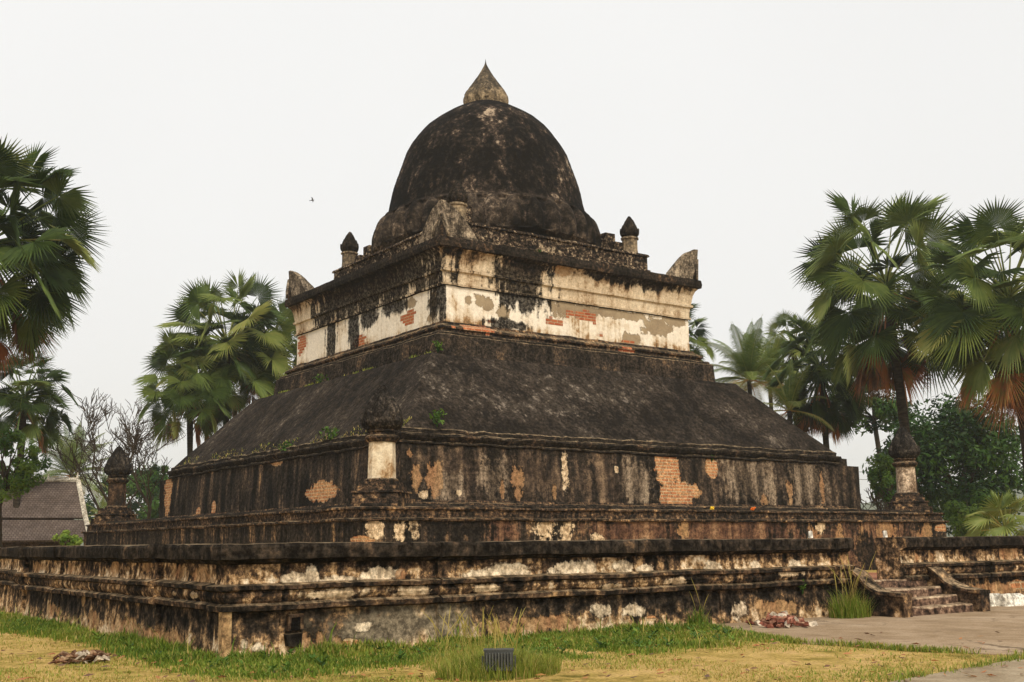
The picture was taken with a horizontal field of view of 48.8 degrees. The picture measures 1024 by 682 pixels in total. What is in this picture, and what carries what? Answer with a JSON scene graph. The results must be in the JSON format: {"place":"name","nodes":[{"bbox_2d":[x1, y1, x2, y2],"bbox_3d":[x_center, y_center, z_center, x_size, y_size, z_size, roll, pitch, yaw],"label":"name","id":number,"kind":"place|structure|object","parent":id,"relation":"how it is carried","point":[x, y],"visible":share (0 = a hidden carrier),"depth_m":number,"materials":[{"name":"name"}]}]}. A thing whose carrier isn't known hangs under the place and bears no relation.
{"place":"outdoors","nodes":[
{"label":"outdoors","id":0,"kind":"place"},
{"bbox_2d":[0,570,1020,681],"bbox_3d":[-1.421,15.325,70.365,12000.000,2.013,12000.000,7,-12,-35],"label":"ground","id":1,"kind":"structure","parent":0,"point":[822,658],"depth_m":15.52,"materials":[{"name":"yellow plant"}]},
{"bbox_2d":[0,427,52,546],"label":"broadleaf tree","id":2,"kind":"object","parent":1,"relation":"on","point":[22,473],"visible":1,"depth_m":68.89,"materials":[{"name":"green plant"}]},
{"bbox_2d":[0,351,79,519],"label":"fan palm","id":3,"kind":"object","parent":1,"relation":"on","point":[22,407],"visible":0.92,"depth_m":84.55,"materials":[{"name":"green plant"}]},
{"bbox_2d":[2,473,89,546],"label":"tiled house","id":4,"kind":"structure","parent":1,"relation":"on","point":[46,510],"depth_m":83.95,"materials":[{"name":"tile"}]},
{"bbox_2d":[0,135,109,378],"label":"fan palm","id":5,"kind":"object","parent":1,"relation":"on","point":[34,255],"visible":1,"depth_m":60.92,"materials":[{"name":"green plant"}]},
{"bbox_2d":[50,530,82,545],"bbox_3d":[-20.128,9.871,51.222,1.294,2.609,1.227,-8,-12,34],"label":"shrub","id":6,"kind":"object","parent":1,"relation":"on","point":[73,540],"visible":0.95,"depth_m":51.25,"materials":[{"name":"green plant"}]},
{"bbox_2d":[38,417,110,504],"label":"coconut palm","id":7,"kind":"object","parent":1,"relation":"on","point":[65,450],"visible":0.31,"depth_m":138.61,"materials":[{"name":"green plant"}]},
{"bbox_2d":[48,649,111,663],"bbox_3d":[-6.344,4.647,16.623,0.875,0.206,0.485,1,-10,-11],"label":"debris heap","id":8,"kind":"object","parent":1,"relation":"on","point":[85,656],"visible":0.98,"depth_m":16.49,"materials":[{"name":"brown"}]},
{"bbox_2d":[81,494,106,522],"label":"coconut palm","id":9,"kind":"object","parent":1,"relation":"on","point":[103,503],"visible":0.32,"depth_m":120.71,"materials":[{"name":"green plant"}]},
{"bbox_2d":[34,386,185,510],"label":"bare tree","id":10,"kind":"object","parent":1,"relation":"on","point":[98,465],"visible":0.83,"depth_m":92.41,"materials":[{"name":"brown plant"}]},
{"bbox_2d":[67,398,171,518],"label":"bare tree","id":11,"kind":"object","parent":1,"relation":"on","point":[128,448],"visible":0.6,"depth_m":100.89,"materials":[{"name":"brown plant"}]},
{"bbox_2d":[78,461,162,520],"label":"broadleaf tree","id":12,"kind":"object","parent":1,"relation":"on","point":[131,487],"visible":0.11,"depth_m":153.79,"materials":[{"name":"green plant"}]},
{"bbox_2d":[136,464,169,518],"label":"broadleaf tree","id":13,"kind":"object","parent":1,"relation":"on","point":[155,509],"visible":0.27,"depth_m":126.73,"materials":[{"name":"green plant"}]},
{"bbox_2d":[133,326,243,455],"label":"fan palm","id":14,"kind":"object","parent":1,"relation":"on","point":[170,396],"visible":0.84,"depth_m":97.22,"materials":[{"name":"green plant"}]},
{"bbox_2d":[144,267,296,437],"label":"fan palm","id":15,"kind":"object","parent":1,"relation":"on","point":[202,297],"visible":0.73,"depth_m":100.71,"materials":[{"name":"green plant"}]},
{"bbox_2d":[225,297,296,406],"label":"fan palm","id":16,"kind":"object","parent":1,"relation":"on","point":[282,308],"visible":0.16,"depth_m":105.90,"materials":[{"name":"green plant"}]},
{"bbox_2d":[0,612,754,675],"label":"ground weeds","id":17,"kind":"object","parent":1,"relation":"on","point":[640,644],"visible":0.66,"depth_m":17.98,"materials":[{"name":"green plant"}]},
{"bbox_2d":[0,605,810,681],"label":"grass strip","id":18,"kind":"object","parent":1,"relation":"on","point":[299,661],"depth_m":17.77,"materials":[{"name":"green plant"}]},
{"bbox_2d":[686,581,710,624],"bbox_3d":[3.639,5.137,22.142,0.574,0.977,0.653,-4,-11,16],"label":"grass tuft","id":19,"kind":"object","parent":18,"relation":"on","point":[696,617],"visible":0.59,"depth_m":22.07,"materials":[{"name":"green plant"}]},
{"bbox_2d":[0,538,854,657],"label":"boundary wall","id":20,"kind":"structure","parent":1,"relation":"on","point":[215,598],"depth_m":20.09,"materials":[{"name":"stone"}]},
{"bbox_2d":[798,579,806,593],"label":"weed plant","id":21,"kind":"object","parent":20,"relation":"on","point":[802,587],"visible":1,"depth_m":24.28,"materials":[{"name":"green plant"}]},
{"bbox_2d":[419,605,533,670],"bbox_3d":[-0.448,4.108,15.702,2.074,0.818,1.265,7,-12,-35],"label":"grass tuft","id":22,"kind":"object","parent":1,"relation":"on","point":[430,663],"visible":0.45,"depth_m":15.57,"materials":[{"name":"green plant"}]},
{"bbox_2d":[432,612,565,681],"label":"grass tuft","id":23,"kind":"object","parent":1,"relation":"on","point":[530,665],"visible":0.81,"depth_m":14.24,"materials":[{"name":"green plant"}]},
{"bbox_2d":[482,648,515,678],"bbox_3d":[-0.164,4.046,14.132,0.430,0.362,0.270,-1,-10,0],"label":"floodlight","id":24,"kind":"object","parent":1,"relation":"on","point":[500,655],"visible":0.84,"depth_m":14.06,"materials":[{"name":"metal"}]},
{"bbox_2d":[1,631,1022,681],"bbox_3d":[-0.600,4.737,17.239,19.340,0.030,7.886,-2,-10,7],"label":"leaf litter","id":25,"kind":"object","parent":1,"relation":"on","point":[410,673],"visible":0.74,"depth_m":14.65,"materials":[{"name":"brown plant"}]},
{"bbox_2d":[81,59,949,569],"bbox_3d":[-1.609,-2.330,73.526,39.191,34.114,39.207,7,-12,-35],"label":"stupa","id":26,"kind":"object","parent":1,"relation":"on","point":[563,379],"visible":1,"depth_m":62.88,"materials":[{"name":"stone"}]},
{"bbox_2d":[90,446,139,524],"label":"lotus pillar","id":27,"kind":"structure","parent":26,"relation":"on","point":[118,468],"depth_m":74.96,"materials":[{"name":"stone"}]},
{"bbox_2d":[277,440,293,450],"bbox_3d":[-12.226,5.688,60.777,0.907,0.734,0.823,5,-11,-27],"label":"weed plant","id":28,"kind":"object","parent":26,"relation":"on","point":[284,447],"visible":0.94,"depth_m":60.74,"materials":[{"name":"green plant"}]},
{"bbox_2d":[179,351,432,465],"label":"weeds","id":29,"kind":"object","parent":26,"relation":"attached to","point":[407,419],"visible":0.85,"depth_m":62.25,"materials":[{"name":"green plant"}]},
{"bbox_2d":[312,373,328,383],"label":"weed plant","id":30,"kind":"object","parent":26,"relation":"on","point":[321,378],"visible":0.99,"depth_m":67.08,"materials":[{"name":"green plant"}]},
{"bbox_2d":[319,426,338,441],"bbox_3d":[-9.071,4.664,56.538,1.240,0.838,1.291,7,-12,-35],"label":"weed plant","id":31,"kind":"object","parent":26,"relation":"on","point":[334,434],"visible":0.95,"depth_m":56.48,"materials":[{"name":"green plant"}]},
{"bbox_2d":[346,384,415,506],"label":"lotus pillar","id":32,"kind":"structure","parent":26,"relation":"on","point":[381,419],"depth_m":46.93,"materials":[{"name":"stone"}]},
{"bbox_2d":[432,340,442,352],"bbox_3d":[-3.813,0.266,58.423,0.621,0.678,0.642,7,-12,-35],"label":"weed plant","id":33,"kind":"object","parent":26,"relation":"on","point":[438,346],"visible":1,"depth_m":58.43,"materials":[{"name":"green plant"}]},
{"bbox_2d":[429,408,446,426],"bbox_3d":[-3.311,3.544,52.092,0.955,0.886,0.858,-3,-10,11],"label":"weed plant","id":34,"kind":"object","parent":26,"relation":"on","point":[437,417],"visible":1,"depth_m":52.02,"materials":[{"name":"green plant"}]},
{"bbox_2d":[885,426,932,512],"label":"lotus pillar","id":35,"kind":"structure","parent":26,"relation":"on","point":[904,450],"depth_m":67.03,"materials":[{"name":"stone"}]},
{"bbox_2d":[688,303,715,361],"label":"fan palm","id":36,"kind":"object","parent":1,"relation":"on","point":[700,333],"visible":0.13,"depth_m":111.40,"materials":[{"name":"green plant"}]},
{"bbox_2d":[704,314,802,404],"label":"coconut palm","id":37,"kind":"object","parent":1,"relation":"on","point":[746,358],"visible":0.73,"depth_m":104.01,"materials":[{"name":"green plant"}]},
{"bbox_2d":[721,327,814,408],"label":"coconut palm","id":38,"kind":"object","parent":1,"relation":"on","point":[770,349],"visible":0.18,"depth_m":111.84,"materials":[{"name":"green plant"}]},
{"bbox_2d":[763,311,821,383],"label":"fan palm","id":39,"kind":"object","parent":1,"relation":"on","point":[780,322],"visible":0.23,"depth_m":113.74,"materials":[{"name":"green plant"}]},
{"bbox_2d":[763,355,835,433],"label":"coconut palm","id":40,"kind":"object","parent":1,"relation":"on","point":[788,394],"visible":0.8,"depth_m":93.41,"materials":[{"name":"green plant"}]},
{"bbox_2d":[762,304,880,448],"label":"fan palm","id":41,"kind":"object","parent":1,"relation":"on","point":[833,416],"visible":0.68,"depth_m":96.02,"materials":[{"name":"green plant"}]},
{"bbox_2d":[868,573,876,579],"bbox_3d":[7.505,6.445,28.919,9.013,0.741,6.012,7,-12,-35],"label":"landing","id":42,"kind":"object","parent":1,"relation":"on","point":[873,576],"visible":0.14,"depth_m":30.12,"materials":[{"name":"brown stone"}]},
{"bbox_2d":[860,488,885,509],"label":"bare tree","id":43,"kind":"object","parent":1,"relation":"on","point":[876,501],"visible":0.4,"depth_m":98.03,"materials":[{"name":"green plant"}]},
{"bbox_2d":[860,494,886,509],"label":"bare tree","id":44,"kind":"object","parent":1,"relation":"on","point":[880,507],"visible":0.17,"depth_m":91.62,"materials":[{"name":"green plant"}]},
{"bbox_2d":[829,378,920,506],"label":"broadleaf tree","id":45,"kind":"object","parent":1,"relation":"on","point":[883,412],"visible":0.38,"depth_m":117.61,"materials":[{"name":"green plant"}]},
{"bbox_2d":[733,629,1023,681],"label":"creeping grass","id":46,"kind":"structure","parent":1,"relation":"on","point":[916,648],"depth_m":16.75,"materials":[{"name":"green plant"}]},
{"bbox_2d":[865,453,896,504],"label":"broadleaf tree","id":47,"kind":"object","parent":1,"relation":"on","point":[882,476],"visible":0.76,"depth_m":97.91,"materials":[{"name":"green plant"}]},
{"bbox_2d":[790,189,981,491],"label":"fan palm","id":48,"kind":"object","parent":1,"relation":"on","point":[885,361],"visible":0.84,"depth_m":85.46,"materials":[{"name":"green plant"}]},
{"bbox_2d":[847,566,990,617],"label":"steps","id":49,"kind":"structure","parent":1,"relation":"on","point":[941,591],"depth_m":25.43,"materials":[{"name":"stone"}]},
{"bbox_2d":[862,393,1023,536],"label":"broadleaf tree","id":50,"kind":"object","parent":1,"relation":"on","point":[966,444],"visible":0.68,"depth_m":100.54,"materials":[{"name":"green plant"}]},
{"bbox_2d":[874,536,1023,594],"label":"boundary wall","id":51,"kind":"structure","parent":1,"relation":"on","point":[993,564],"depth_m":27.85,"materials":[{"name":"stone"}]},
{"bbox_2d":[905,195,1023,474],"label":"fan palm","id":52,"kind":"object","parent":1,"relation":"on","point":[982,319],"visible":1,"depth_m":72.77,"materials":[{"name":"green plant"}]},
{"bbox_2d":[943,489,1003,536],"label":"shrub","id":53,"kind":"object","parent":1,"relation":"on","point":[956,518],"visible":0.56,"depth_m":83.85,"materials":[{"name":"green plant"}]},
{"bbox_2d":[963,488,1023,536],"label":"young palm","id":54,"kind":"object","parent":1,"relation":"on","point":[998,504],"visible":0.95,"depth_m":63.26,"materials":[{"name":"green plant"}]},
{"bbox_2d":[0,0,1023,516],"label":"sky","id":55,"kind":"structure","parent":0,"point":[203,133],"materials":[{"name":"white"}]},
{"bbox_2d":[74,489,1023,545],"bbox_3d":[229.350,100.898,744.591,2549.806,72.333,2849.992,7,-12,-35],"label":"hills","id":56,"kind":"structure","parent":0,"point":[867,506],"depth_m":1365.64,"materials":[{"name":"green plant"}]},
{"bbox_2d":[808,530,812,537],"bbox_3d":[6.617,4.279,25.015,0.106,0.176,0.103,7,-12,-35],"label":"candle stub","id":57,"kind":"object","parent":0,"point":[810,533],"visible":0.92,"depth_m":24.98,"materials":[{"name":"wax"}]},
{"bbox_2d":[689,606,1023,655],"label":"path","id":58,"kind":"structure","parent":0,"point":[972,629],"depth_m":20.71,"materials":[{"name":"concrete"}]},
{"bbox_2d":[745,610,817,627],"bbox_3d":[5.300,5.430,21.942,1.230,0.302,1.307,1,-10,-9],"label":"rubble heap","id":59,"kind":"object","parent":58,"relation":"on","point":[779,620],"visible":0.98,"depth_m":21.72,"materials":[{"name":"brick"}]},
{"bbox_2d":[826,550,879,618],"bbox_3d":[7.231,5.258,24.358,1.437,1.443,1.350,1,-10,-12],"label":"grass tuft","id":60,"kind":"object","parent":58,"relation":"on","point":[852,608],"visible":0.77,"depth_m":24.16,"materials":[{"name":"green plant"}]},
{"bbox_2d":[989,593,999,605],"bbox_3d":[11.829,6.409,27.805,0.570,0.395,0.348,6,-12,-32],"label":"kerb stone","id":61,"kind":"object","parent":58,"relation":"on","point":[993,599],"visible":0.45,"depth_m":27.61,"materials":[{"name":"white stone"}]},
{"bbox_2d":[996,593,1023,606],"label":"kerb stone","id":62,"kind":"object","parent":58,"relation":"on","point":[1010,599],"visible":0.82,"depth_m":27.58,"materials":[{"name":"white stone"}]},
{"bbox_2d":[892,659,1023,681],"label":"pavement","id":63,"kind":"structure","parent":0,"point":[1011,671],"depth_m":13.74,"materials":[{"name":"concrete"}]}
]}

